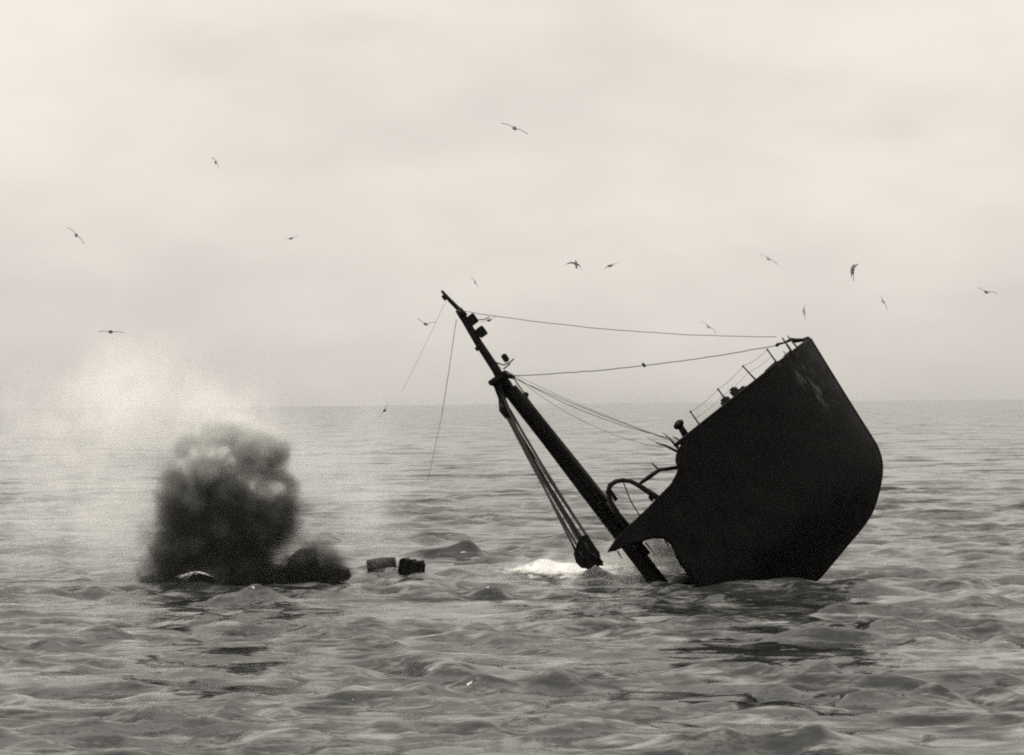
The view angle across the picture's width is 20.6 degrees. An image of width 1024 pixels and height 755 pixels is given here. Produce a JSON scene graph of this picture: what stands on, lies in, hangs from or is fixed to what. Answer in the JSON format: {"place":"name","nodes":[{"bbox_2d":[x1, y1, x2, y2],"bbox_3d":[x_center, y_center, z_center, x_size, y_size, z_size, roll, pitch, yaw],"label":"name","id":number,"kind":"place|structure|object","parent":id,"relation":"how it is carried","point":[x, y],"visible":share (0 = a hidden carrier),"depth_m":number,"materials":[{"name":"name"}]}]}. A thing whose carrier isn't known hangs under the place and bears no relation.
{"place":"outdoors","nodes":[
{"label":"outdoors","id":0,"kind":"place"},
{"bbox_2d":[0,399,1023,754],"bbox_3d":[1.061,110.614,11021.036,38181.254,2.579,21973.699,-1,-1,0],"label":"sea","id":1,"kind":"structure","parent":0,"point":[896,627],"depth_m":181.92,"materials":[{"name":"liquid"}]},
{"bbox_2d":[181,571,208,577],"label":"foam","id":2,"kind":"object","parent":1,"relation":"on","point":[194,572],"visible":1,"depth_m":202.72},
{"bbox_2d":[139,546,351,582],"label":"capsized wreck","id":3,"kind":"object","parent":1,"relation":"in","point":[302,564],"visible":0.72,"depth_m":209.03,"materials":[{"name":"black"}]},
{"bbox_2d":[366,557,395,570],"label":"floating cask","id":4,"kind":"object","parent":1,"relation":"on","point":[377,563],"visible":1,"depth_m":215.01,"materials":[{"name":"paint"}]},
{"bbox_2d":[398,557,425,574],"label":"floating crate","id":5,"kind":"object","parent":1,"relation":"on","point":[407,566],"visible":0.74,"depth_m":208.35,"materials":[{"name":"paint"}]},
{"bbox_2d":[508,559,618,577],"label":"foam","id":6,"kind":"object","parent":1,"relation":"on","point":[546,566],"visible":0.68,"depth_m":212.60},
{"bbox_2d":[602,563,664,571],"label":"foam","id":7,"kind":"object","parent":1,"relation":"on","point":[625,565],"visible":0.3,"depth_m":212.36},
{"bbox_2d":[403,290,882,586],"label":"sinking ship","id":8,"kind":"object","parent":1,"relation":"in","point":[779,468],"visible":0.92,"depth_m":194.99,"materials":[{"name":"black paint"}]},
{"bbox_2d":[0,0,1023,408],"label":"sky","id":9,"kind":"structure","parent":0,"point":[676,144],"materials":[{"name":"white"}]},
{"bbox_2d":[502,123,527,133],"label":"gull","id":10,"kind":"object","parent":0,"point":[514,128],"visible":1,"depth_m":139.90,"materials":[{"name":"grey"}]},
{"bbox_2d":[567,260,581,269],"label":"gull","id":11,"kind":"object","parent":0,"point":[575,263],"visible":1,"depth_m":191.94,"materials":[{"name":"grey"}]},
{"bbox_2d":[850,264,857,280],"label":"gull","id":12,"kind":"object","parent":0,"point":[852,269],"visible":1,"depth_m":136.66,"materials":[{"name":"grey"}]}
]}

